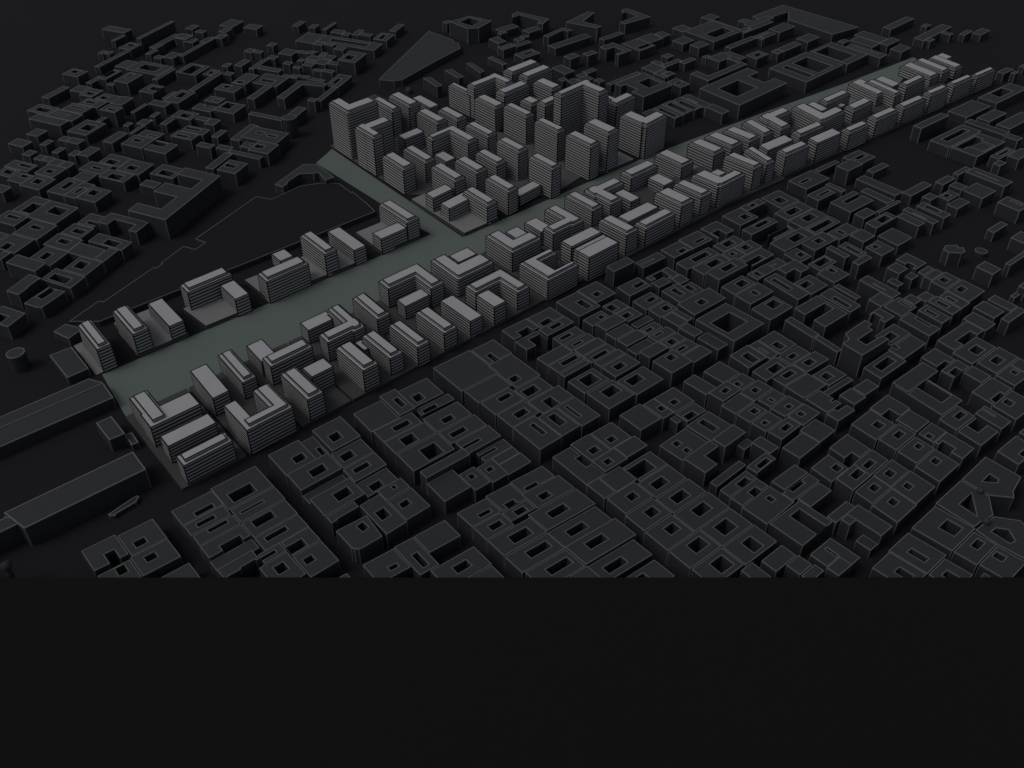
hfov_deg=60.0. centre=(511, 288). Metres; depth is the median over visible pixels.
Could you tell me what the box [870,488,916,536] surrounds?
courtyard building
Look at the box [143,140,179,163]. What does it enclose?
courtyard building
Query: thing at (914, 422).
flat roof building
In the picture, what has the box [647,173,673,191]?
apartment block
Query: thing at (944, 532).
courtyard building
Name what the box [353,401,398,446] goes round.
flat roof building
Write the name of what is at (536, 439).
courtyard building
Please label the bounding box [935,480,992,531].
angular building
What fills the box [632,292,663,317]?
courtyard building
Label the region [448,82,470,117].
apartment block
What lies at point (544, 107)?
apartment tower
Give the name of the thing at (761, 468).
courtyard building
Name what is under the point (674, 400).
courtyard building
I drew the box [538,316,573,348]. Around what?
courtyard building
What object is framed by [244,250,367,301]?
podium
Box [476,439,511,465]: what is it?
notched building
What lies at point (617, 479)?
flat roof building
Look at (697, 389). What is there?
flat roof building
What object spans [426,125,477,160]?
apartment block
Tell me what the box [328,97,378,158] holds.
apartment tower
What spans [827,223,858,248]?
courtyard building
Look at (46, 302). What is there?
angular building
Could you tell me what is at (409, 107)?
apartment block
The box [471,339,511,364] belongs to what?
notched building
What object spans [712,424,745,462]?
flat roof building
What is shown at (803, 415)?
courtyard building
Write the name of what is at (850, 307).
courtyard building
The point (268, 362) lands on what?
apartment block
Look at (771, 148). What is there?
apartment block
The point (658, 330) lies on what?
distant city fabric
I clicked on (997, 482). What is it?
angular building
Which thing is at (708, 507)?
courtyard building
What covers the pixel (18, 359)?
round tank
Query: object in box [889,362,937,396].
flat roof building
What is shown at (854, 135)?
apartment block
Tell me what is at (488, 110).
apartment block
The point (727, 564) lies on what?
courtyard building
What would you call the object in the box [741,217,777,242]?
courtyard building
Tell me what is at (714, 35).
courtyard building
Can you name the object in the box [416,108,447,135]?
apartment block
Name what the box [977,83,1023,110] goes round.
courtyard building
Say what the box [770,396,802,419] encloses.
courtyard building
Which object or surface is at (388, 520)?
courtyard building
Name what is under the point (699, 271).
courtyard building
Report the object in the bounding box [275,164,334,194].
crescent building
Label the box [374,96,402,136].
apartment block
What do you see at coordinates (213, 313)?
podium
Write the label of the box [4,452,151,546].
long shed
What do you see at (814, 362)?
courtyard building
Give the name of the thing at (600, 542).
courtyard building
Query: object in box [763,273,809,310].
courtyard building
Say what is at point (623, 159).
podium
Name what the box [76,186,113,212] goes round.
courtyard building
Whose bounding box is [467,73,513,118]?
apartment tower
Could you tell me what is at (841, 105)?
apartment block
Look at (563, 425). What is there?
courtyard building
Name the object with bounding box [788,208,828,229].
courtyard building
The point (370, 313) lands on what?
apartment block
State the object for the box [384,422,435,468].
courtyard building
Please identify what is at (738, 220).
courtyard building
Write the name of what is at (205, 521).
courtyard building
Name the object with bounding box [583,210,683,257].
podium
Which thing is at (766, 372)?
courtyard building
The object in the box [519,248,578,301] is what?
apartment block
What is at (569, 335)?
courtyard building
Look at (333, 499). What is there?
courtyard building
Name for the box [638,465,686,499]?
courtyard building
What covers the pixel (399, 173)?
apartment block
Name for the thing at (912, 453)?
courtyard building
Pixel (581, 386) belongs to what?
courtyard building
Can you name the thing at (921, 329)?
courtyard building
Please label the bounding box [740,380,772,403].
courtyard building
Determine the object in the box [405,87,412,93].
dome
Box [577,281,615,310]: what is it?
courtyard building
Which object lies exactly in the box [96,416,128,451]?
shed
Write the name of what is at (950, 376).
notched building
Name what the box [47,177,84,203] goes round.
courtyard building
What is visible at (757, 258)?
notched building
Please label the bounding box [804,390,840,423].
notched building
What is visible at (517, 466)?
flat roof building
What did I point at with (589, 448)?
courtyard building
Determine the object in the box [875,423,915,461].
courtyard building
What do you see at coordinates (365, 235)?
podium
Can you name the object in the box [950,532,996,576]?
courtyard building
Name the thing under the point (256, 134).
courtyard building
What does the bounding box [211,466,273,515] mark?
courtyard building
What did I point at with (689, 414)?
courtyard building
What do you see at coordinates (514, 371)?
courtyard building
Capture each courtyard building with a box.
[0,234,36,257]
[0,306,29,339]
[13,219,59,250]
[19,174,56,197]
[26,200,81,232]
[30,246,70,271]
[42,268,88,299]
[43,233,83,250]
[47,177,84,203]
[60,223,95,244]
[63,256,105,286]
[67,119,107,144]
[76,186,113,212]
[88,233,134,261]
[98,560,141,577]
[99,169,136,191]
[116,159,154,184]
[118,519,167,561]
[121,135,155,158]
[126,61,173,80]
[130,539,183,577]
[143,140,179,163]
[150,164,182,185]
[171,490,223,538]
[184,505,230,549]
[193,515,240,558]
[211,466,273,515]
[230,487,285,523]
[241,126,290,152]
[242,500,297,542]
[252,73,289,94]
[255,514,308,552]
[259,552,306,577]
[268,440,315,489]
[287,453,342,503]
[293,541,340,577]
[301,436,329,458]
[310,478,365,530]
[312,416,360,455]
[317,35,382,57]
[331,439,373,475]
[343,452,386,483]
[356,468,396,501]
[360,494,407,547]
[363,549,411,577]
[373,412,421,455]
[377,477,409,501]
[380,389,415,417]
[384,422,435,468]
[388,488,430,533]
[394,537,438,577]
[397,433,454,484]
[398,378,443,409]
[423,401,471,433]
[431,547,491,577]
[439,414,486,451]
[455,425,500,466]
[457,498,501,540]
[459,467,490,502]
[473,513,513,553]
[477,459,508,492]
[481,388,523,428]
[488,354,540,390]
[488,518,546,569]
[497,400,539,441]
[502,500,535,525]
[505,533,564,577]
[513,416,561,463]
[514,377,552,402]
[522,475,574,509]
[525,549,584,577]
[528,385,573,415]
[528,489,594,532]
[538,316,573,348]
[538,407,579,449]
[548,352,584,385]
[548,506,611,546]
[552,326,585,349]
[556,292,599,328]
[557,397,599,438]
[565,518,635,566]
[567,368,609,403]
[570,434,609,466]
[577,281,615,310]
[583,344,615,368]
[586,380,633,422]
[588,540,651,577]
[591,422,630,449]
[592,448,627,474]
[601,354,639,381]
[606,482,652,524]
[614,73,671,110]
[616,277,650,306]
[616,366,663,406]
[625,498,671,544]
[626,560,674,577]
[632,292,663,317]
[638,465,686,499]
[643,398,673,431]
[643,514,693,563]
[646,267,678,291]
[652,349,692,387]
[654,387,694,415]
[656,478,705,515]
[658,428,706,471]
[661,241,692,269]
[661,283,695,306]
[667,530,720,577]
[674,492,728,532]
[675,247,719,279]
[675,403,705,430]
[677,288,725,326]
[678,231,712,254]
[683,20,741,50]
[686,411,731,441]
[690,547,743,577]
[691,254,728,286]
[695,303,763,356]
[699,68,786,118]
[700,508,752,547]
[704,257,747,293]
[706,381,740,415]
[720,275,755,305]
[721,208,757,237]
[723,525,776,568]
[728,345,766,377]
[733,283,773,314]
[735,403,766,435]
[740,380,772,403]
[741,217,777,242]
[741,486,793,533]
[746,452,775,480]
[749,411,782,439]
[750,296,792,333]
[751,357,789,385]
[758,331,796,356]
[761,190,798,216]
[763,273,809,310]
[767,417,800,452]
[768,52,842,92]
[769,227,815,260]
[770,364,806,393]
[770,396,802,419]
[774,201,812,228]
[778,346,810,365]
[787,170,829,198]
[787,404,819,429]
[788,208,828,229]
[793,275,827,299]
[793,351,828,375]
[800,232,836,261]
[806,216,840,234]
[808,538,859,577]
[810,42,867,73]
[810,455,847,492]
[812,365,846,389]
[816,265,848,289]
[819,288,860,324]
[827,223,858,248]
[832,464,870,503]
[848,409,894,450]
[851,476,890,511]
[854,449,888,478]
[856,275,900,299]
[860,351,905,390]
[869,552,925,577]
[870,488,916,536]
[873,460,908,486]
[874,324,910,352]
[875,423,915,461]
[883,297,916,325]
[888,533,945,577]
[891,471,934,515]
[892,380,962,425]
[895,437,934,471]
[898,312,939,348]
[910,506,974,560]
[913,449,958,495]
[916,305,950,335]
[917,423,945,446]
[927,124,981,157]
[928,272,960,296]
[928,559,972,577]
[937,405,974,436]
[945,280,984,312]
[948,133,1004,166]
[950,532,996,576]
[951,337,995,367]
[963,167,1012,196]
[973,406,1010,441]
[974,546,1023,577]
[975,347,1018,378]
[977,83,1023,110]
[991,390,1023,432]
[993,436,1023,473]
[995,365,1023,392]
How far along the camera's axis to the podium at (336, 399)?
825.05 m
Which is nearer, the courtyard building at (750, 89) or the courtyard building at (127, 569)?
the courtyard building at (127, 569)
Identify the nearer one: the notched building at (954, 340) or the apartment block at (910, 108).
the notched building at (954, 340)
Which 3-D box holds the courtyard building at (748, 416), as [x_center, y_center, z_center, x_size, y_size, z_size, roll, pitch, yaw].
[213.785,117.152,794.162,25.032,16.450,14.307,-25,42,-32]
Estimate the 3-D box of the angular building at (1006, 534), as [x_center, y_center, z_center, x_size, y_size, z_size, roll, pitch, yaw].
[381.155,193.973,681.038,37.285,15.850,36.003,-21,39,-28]
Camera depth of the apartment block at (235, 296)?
937.96 m
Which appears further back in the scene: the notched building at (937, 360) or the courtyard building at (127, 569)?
the notched building at (937, 360)
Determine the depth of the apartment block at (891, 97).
1398.62 m
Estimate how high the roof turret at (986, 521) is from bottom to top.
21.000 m
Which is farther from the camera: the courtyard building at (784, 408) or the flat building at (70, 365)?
the flat building at (70, 365)
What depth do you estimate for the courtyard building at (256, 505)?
701.06 m
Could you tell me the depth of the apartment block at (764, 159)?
1181.39 m
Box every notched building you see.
[6,274,44,308]
[12,196,49,214]
[81,535,130,577]
[98,213,151,244]
[128,168,223,239]
[200,524,250,570]
[217,550,260,577]
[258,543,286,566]
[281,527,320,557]
[416,394,454,422]
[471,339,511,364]
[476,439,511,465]
[486,484,525,512]
[502,319,538,352]
[510,466,554,493]
[515,331,547,361]
[527,307,563,328]
[552,447,604,495]
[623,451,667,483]
[682,440,717,486]
[689,58,746,86]
[700,221,733,248]
[718,471,755,505]
[729,478,767,514]
[740,248,773,272]
[767,501,831,556]
[777,260,809,282]
[782,474,819,503]
[793,295,847,338]
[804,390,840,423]
[828,191,873,222]
[828,434,869,466]
[870,395,909,423]
[887,334,925,368]
[919,348,954,375]
[933,432,973,473]
[935,321,983,356]
[937,360,968,390]
[956,418,997,458]
[967,377,1011,410]
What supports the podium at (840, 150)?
on the ground
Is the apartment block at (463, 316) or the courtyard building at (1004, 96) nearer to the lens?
the apartment block at (463, 316)
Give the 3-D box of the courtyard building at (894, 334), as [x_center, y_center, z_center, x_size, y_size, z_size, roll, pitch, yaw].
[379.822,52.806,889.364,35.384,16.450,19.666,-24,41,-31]
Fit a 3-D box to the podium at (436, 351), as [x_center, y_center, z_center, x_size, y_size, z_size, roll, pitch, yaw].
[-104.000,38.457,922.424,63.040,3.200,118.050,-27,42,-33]
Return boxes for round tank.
[6,347,30,372]
[973,248,987,257]
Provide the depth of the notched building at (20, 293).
953.70 m
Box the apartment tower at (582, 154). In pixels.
[564,130,599,180]
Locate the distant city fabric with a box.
[0,8,1023,577]
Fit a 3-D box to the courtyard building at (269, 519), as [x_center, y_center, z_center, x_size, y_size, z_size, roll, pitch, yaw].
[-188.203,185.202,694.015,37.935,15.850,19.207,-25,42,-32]
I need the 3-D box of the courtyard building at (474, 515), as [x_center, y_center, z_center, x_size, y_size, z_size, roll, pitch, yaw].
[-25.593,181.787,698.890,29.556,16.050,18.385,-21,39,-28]
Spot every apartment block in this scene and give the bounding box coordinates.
[77,319,118,372]
[112,305,153,357]
[129,390,202,446]
[148,298,186,339]
[160,413,218,463]
[175,432,236,484]
[180,267,232,309]
[190,364,231,415]
[218,349,258,399]
[220,280,252,316]
[223,383,297,455]
[246,339,314,385]
[257,256,311,303]
[271,249,293,265]
[280,367,326,420]
[300,231,339,276]
[300,304,365,361]
[302,358,335,390]
[327,227,367,266]
[336,341,380,392]
[352,293,390,336]
[354,330,404,375]
[372,200,420,254]
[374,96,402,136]
[378,264,444,319]
[382,152,416,194]
[388,91,420,130]
[389,320,430,367]
[398,128,424,152]
[403,145,435,182]
[412,95,438,113]
[415,306,457,350]
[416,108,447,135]
[425,184,453,211]
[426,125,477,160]
[430,247,493,297]
[431,162,465,195]
[434,151,455,167]
[437,106,466,130]
[440,186,497,225]
[440,295,482,337]
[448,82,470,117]
[454,156,487,191]
[465,121,496,153]
[465,269,529,324]
[474,94,505,131]
[475,149,506,179]
[485,174,540,215]
[485,226,541,271]
[495,80,529,105]
[496,137,527,180]
[503,59,539,82]
[503,102,534,144]
[518,64,552,95]
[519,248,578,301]
[520,96,538,120]
[524,205,583,249]
[528,153,560,199]
[532,78,562,100]
[534,117,565,161]
[559,227,618,282]
[564,191,602,226]
[583,178,640,217]
[598,215,638,255]
[607,92,635,128]
[617,202,675,246]
[619,160,657,191]
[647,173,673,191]
[653,187,694,227]
[654,149,693,179]
[673,180,711,215]
[686,138,725,169]
[690,169,745,207]
[704,131,742,155]
[722,126,759,152]
[722,152,763,190]
[741,119,773,144]
[743,146,775,183]
[757,107,791,138]
[758,135,793,159]
[774,141,809,176]
[790,101,845,130]
[790,122,824,143]
[807,128,841,164]
[818,89,850,109]
[836,103,846,109]
[839,121,869,151]
[844,97,872,122]
[847,78,882,106]
[864,79,901,107]
[866,107,898,138]
[874,76,899,89]
[894,95,925,124]
[897,75,925,100]
[898,62,939,86]
[913,58,950,82]
[922,85,948,114]
[927,55,962,79]
[938,53,952,60]
[946,74,973,101]
[970,67,995,93]
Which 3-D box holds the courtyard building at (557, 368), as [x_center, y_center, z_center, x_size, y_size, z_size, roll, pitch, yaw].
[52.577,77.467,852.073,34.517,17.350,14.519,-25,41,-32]
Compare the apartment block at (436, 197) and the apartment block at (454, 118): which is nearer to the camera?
the apartment block at (436, 197)
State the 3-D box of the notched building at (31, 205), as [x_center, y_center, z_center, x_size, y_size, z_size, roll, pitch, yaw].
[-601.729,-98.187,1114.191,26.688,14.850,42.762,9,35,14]
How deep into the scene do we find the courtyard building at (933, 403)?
806.94 m
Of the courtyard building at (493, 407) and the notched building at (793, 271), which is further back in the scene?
the notched building at (793, 271)
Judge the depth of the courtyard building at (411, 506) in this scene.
700.75 m
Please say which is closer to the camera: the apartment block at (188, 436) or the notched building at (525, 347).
the apartment block at (188, 436)
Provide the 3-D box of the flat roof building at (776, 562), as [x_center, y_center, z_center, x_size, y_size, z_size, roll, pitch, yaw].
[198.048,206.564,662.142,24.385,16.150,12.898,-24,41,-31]
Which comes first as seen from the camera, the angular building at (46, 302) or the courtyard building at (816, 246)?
the angular building at (46, 302)
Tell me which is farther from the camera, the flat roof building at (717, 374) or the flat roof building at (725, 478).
the flat roof building at (717, 374)
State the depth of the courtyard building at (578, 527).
686.73 m
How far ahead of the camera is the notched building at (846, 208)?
1111.40 m
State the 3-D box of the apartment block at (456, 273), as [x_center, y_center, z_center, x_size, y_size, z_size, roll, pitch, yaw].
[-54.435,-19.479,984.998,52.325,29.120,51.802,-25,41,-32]
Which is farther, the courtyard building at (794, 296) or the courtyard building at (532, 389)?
the courtyard building at (794, 296)
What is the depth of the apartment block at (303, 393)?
801.30 m
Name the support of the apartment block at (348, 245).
on the ground
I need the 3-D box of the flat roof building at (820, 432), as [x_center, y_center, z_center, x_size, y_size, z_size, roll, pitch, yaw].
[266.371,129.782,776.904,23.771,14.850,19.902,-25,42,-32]
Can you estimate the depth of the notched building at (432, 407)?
800.99 m
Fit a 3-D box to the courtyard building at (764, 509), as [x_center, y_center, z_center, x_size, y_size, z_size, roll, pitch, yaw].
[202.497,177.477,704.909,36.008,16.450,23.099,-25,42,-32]
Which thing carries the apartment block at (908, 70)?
on the ground
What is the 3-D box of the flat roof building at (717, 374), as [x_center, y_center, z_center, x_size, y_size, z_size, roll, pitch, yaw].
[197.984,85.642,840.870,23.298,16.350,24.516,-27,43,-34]
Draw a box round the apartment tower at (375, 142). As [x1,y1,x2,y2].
[354,116,394,176]
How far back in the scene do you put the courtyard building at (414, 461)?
746.50 m
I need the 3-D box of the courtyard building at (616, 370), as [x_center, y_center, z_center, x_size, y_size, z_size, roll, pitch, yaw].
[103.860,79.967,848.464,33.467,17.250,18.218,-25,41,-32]
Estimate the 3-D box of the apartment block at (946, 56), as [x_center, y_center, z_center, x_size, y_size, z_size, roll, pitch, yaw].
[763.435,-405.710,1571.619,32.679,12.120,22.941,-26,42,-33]
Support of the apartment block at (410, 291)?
on the ground
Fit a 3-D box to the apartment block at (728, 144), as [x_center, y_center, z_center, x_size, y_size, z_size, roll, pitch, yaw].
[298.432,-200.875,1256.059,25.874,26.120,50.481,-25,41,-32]
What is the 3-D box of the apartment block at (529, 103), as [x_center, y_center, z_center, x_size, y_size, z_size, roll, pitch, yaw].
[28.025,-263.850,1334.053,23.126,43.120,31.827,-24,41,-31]
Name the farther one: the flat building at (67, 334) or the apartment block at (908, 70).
the apartment block at (908, 70)
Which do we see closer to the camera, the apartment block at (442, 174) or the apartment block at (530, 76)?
the apartment block at (442, 174)
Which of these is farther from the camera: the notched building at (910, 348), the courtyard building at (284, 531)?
the notched building at (910, 348)
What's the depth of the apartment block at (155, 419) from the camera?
778.43 m
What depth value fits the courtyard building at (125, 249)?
1035.73 m
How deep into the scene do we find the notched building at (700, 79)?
1489.51 m
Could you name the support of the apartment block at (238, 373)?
on the ground
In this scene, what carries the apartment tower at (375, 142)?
on the ground
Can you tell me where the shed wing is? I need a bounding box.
[0,517,24,553]
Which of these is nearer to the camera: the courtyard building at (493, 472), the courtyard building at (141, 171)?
the courtyard building at (493, 472)
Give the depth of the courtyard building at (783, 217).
1092.69 m
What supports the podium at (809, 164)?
on the ground
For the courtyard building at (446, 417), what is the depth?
783.88 m
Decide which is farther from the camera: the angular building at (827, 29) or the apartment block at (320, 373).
the angular building at (827, 29)
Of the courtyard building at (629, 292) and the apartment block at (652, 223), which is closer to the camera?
the courtyard building at (629, 292)
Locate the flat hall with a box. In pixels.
[379,31,459,86]
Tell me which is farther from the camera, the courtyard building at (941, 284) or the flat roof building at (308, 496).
the courtyard building at (941, 284)
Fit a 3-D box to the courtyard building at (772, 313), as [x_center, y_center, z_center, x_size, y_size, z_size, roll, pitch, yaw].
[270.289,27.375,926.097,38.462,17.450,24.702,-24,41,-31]
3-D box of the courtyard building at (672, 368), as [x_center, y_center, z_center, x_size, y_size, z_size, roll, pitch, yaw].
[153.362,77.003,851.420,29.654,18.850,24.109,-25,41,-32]
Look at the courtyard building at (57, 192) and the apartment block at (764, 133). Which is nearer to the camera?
the courtyard building at (57, 192)
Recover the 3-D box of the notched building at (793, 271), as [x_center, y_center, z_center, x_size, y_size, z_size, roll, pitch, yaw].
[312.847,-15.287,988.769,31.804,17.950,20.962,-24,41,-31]
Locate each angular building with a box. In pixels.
[24,287,68,318]
[336,515,383,563]
[449,16,491,43]
[752,5,857,41]
[837,320,888,377]
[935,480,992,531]
[961,457,1020,511]
[975,516,1023,560]
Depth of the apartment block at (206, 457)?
739.44 m
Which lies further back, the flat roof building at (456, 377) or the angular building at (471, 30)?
the angular building at (471, 30)
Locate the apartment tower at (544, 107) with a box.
[536,95,552,121]
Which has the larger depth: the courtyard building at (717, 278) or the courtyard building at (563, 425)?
the courtyard building at (717, 278)
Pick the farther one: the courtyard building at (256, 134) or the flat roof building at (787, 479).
the courtyard building at (256, 134)
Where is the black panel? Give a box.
[0,578,1023,767]
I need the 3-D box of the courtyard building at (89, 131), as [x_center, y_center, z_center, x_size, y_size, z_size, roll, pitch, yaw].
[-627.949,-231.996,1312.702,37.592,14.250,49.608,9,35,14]
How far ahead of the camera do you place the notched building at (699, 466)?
740.83 m
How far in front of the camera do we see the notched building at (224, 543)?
671.89 m
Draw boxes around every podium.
[73,342,103,375]
[113,309,189,357]
[126,388,246,490]
[182,298,252,329]
[189,372,299,455]
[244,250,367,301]
[244,343,350,428]
[289,312,417,401]
[330,122,580,195]
[356,222,420,254]
[376,300,471,360]
[411,191,498,235]
[433,265,545,338]
[481,250,584,283]
[541,245,626,260]
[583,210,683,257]
[599,151,633,174]
[631,185,719,227]
[670,165,784,208]
[741,153,812,177]
[790,129,844,164]
[792,127,871,147]
[843,115,899,138]
[870,104,926,126]
[900,93,949,111]
[922,82,973,103]
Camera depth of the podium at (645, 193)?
1144.50 m
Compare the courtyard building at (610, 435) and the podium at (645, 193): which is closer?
the courtyard building at (610, 435)
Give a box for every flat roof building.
[6,254,49,279]
[67,243,105,262]
[161,563,199,577]
[210,539,260,577]
[303,474,345,512]
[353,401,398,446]
[414,520,460,561]
[420,448,469,495]
[427,469,470,514]
[433,350,497,404]
[464,374,511,416]
[471,566,503,577]
[500,453,530,483]
[537,345,572,378]
[586,478,615,512]
[595,314,626,341]
[599,466,636,491]
[614,436,647,464]
[619,404,660,440]
[682,375,715,407]
[684,345,711,375]
[703,361,739,386]
[709,461,745,495]
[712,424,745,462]
[719,393,753,424]
[760,545,795,577]
[770,465,807,493]
[779,432,819,467]
[784,373,825,403]
[797,483,831,511]
[799,419,834,453]
[827,501,854,536]
[846,505,892,550]
[854,175,902,201]
[877,228,911,254]
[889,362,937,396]
[895,409,928,436]
[947,100,990,124]
[961,183,995,208]
[961,312,995,340]
[995,112,1023,134]
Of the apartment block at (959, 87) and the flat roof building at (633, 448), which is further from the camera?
the apartment block at (959, 87)
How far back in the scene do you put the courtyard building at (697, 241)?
1035.07 m
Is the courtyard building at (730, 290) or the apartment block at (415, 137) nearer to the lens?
the courtyard building at (730, 290)
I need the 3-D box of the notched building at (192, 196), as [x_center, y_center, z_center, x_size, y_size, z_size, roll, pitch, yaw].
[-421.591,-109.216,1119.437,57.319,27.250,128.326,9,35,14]
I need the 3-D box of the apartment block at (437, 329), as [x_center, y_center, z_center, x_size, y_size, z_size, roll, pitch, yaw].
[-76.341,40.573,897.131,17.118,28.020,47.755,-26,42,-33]
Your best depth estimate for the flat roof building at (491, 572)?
647.02 m
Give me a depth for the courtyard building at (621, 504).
705.92 m
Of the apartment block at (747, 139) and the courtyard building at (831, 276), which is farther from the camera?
the apartment block at (747, 139)
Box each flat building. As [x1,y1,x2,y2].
[49,347,90,384]
[54,324,80,345]
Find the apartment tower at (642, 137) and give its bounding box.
[618,111,666,159]
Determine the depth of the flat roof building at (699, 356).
858.20 m
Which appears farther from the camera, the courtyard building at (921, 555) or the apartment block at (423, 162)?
the apartment block at (423, 162)
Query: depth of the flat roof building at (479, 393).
813.89 m
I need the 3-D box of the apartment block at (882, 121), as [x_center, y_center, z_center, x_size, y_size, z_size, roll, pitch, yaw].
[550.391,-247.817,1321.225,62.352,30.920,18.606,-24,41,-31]
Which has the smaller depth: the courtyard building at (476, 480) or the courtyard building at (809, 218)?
the courtyard building at (476, 480)
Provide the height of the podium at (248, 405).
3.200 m
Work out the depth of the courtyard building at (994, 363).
850.08 m
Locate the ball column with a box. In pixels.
[0,560,15,577]
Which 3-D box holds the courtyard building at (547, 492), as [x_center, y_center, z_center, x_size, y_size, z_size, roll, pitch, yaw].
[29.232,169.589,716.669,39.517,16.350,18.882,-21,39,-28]
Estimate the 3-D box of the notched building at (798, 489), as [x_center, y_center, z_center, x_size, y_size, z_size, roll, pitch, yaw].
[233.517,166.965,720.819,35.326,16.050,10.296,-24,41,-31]
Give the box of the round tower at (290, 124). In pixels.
[282,114,298,138]
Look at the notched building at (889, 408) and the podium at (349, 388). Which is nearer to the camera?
the notched building at (889, 408)
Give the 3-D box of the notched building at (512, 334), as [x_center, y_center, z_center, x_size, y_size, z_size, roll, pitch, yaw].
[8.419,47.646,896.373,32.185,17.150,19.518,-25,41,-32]
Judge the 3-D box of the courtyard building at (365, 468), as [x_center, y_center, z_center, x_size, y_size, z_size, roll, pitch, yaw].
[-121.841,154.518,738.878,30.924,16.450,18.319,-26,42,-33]
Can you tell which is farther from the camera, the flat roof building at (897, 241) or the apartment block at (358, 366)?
the flat roof building at (897, 241)
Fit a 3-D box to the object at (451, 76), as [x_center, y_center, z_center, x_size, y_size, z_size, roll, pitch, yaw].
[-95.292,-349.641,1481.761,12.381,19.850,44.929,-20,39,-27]
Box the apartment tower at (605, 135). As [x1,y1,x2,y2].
[583,118,619,173]
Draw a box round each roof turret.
[977,487,983,494]
[979,517,990,526]
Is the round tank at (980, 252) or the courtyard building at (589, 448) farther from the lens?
the round tank at (980, 252)
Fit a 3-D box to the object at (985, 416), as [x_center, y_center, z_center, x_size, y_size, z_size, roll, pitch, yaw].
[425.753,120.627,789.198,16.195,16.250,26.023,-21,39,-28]
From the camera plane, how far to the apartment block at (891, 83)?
1450.99 m
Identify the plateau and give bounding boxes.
[69,183,375,326]
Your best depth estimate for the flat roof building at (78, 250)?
1017.68 m
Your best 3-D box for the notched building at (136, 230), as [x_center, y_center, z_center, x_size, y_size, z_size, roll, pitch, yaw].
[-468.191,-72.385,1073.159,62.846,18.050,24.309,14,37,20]
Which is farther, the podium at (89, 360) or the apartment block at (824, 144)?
the apartment block at (824, 144)
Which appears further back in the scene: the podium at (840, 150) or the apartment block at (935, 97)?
the apartment block at (935, 97)
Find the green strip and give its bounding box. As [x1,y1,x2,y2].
[102,57,916,415]
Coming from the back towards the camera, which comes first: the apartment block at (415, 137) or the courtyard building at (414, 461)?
the apartment block at (415, 137)
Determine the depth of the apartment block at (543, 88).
1363.22 m
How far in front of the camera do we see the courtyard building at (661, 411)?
791.89 m
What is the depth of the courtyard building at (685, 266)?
998.75 m
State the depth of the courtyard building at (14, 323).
909.66 m
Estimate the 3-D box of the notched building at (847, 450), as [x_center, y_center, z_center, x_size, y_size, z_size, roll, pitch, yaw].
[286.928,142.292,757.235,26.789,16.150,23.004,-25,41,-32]
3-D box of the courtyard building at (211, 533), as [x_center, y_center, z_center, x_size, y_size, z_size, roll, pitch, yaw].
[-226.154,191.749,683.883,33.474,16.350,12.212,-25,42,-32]
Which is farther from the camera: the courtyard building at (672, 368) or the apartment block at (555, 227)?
the apartment block at (555, 227)
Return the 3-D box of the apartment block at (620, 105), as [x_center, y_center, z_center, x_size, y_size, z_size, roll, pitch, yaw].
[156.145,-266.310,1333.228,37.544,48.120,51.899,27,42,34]
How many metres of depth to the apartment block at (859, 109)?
1352.58 m
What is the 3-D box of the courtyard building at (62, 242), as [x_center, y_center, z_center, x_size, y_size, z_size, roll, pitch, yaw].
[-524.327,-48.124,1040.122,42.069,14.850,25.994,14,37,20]
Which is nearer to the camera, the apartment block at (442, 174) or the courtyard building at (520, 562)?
the courtyard building at (520, 562)
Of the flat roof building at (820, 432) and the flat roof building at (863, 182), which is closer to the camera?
the flat roof building at (820, 432)
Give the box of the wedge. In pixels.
[108,495,140,518]
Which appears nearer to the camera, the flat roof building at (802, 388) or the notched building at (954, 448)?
the notched building at (954, 448)
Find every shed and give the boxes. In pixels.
[0,379,115,458]
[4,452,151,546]
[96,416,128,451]
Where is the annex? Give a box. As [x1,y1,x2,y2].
[125,432,139,450]
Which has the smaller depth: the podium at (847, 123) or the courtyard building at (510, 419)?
the courtyard building at (510, 419)
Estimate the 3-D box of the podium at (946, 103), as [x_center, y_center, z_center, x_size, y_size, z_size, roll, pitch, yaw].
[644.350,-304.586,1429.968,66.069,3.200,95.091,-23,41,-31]
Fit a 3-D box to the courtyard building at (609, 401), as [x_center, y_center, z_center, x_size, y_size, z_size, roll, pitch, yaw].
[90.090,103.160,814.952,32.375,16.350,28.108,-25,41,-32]
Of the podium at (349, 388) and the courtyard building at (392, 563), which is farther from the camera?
the podium at (349, 388)
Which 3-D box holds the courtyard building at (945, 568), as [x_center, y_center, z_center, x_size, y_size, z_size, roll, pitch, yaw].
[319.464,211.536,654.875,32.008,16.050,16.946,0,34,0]
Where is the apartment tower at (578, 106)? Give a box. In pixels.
[553,79,608,134]
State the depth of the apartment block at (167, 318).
903.96 m
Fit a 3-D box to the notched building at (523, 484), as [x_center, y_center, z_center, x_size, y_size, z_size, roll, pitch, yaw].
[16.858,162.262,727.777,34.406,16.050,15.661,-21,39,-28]
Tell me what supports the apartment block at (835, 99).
on the green strip
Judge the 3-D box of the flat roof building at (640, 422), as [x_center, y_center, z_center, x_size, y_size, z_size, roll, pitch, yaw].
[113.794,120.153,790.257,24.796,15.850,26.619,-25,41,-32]
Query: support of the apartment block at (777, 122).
on the green strip
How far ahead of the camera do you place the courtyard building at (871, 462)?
740.35 m
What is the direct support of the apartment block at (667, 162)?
on the green strip
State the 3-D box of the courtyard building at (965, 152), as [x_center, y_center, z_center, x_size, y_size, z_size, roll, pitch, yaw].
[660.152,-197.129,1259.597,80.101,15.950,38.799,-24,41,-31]
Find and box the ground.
[0,0,1023,577]

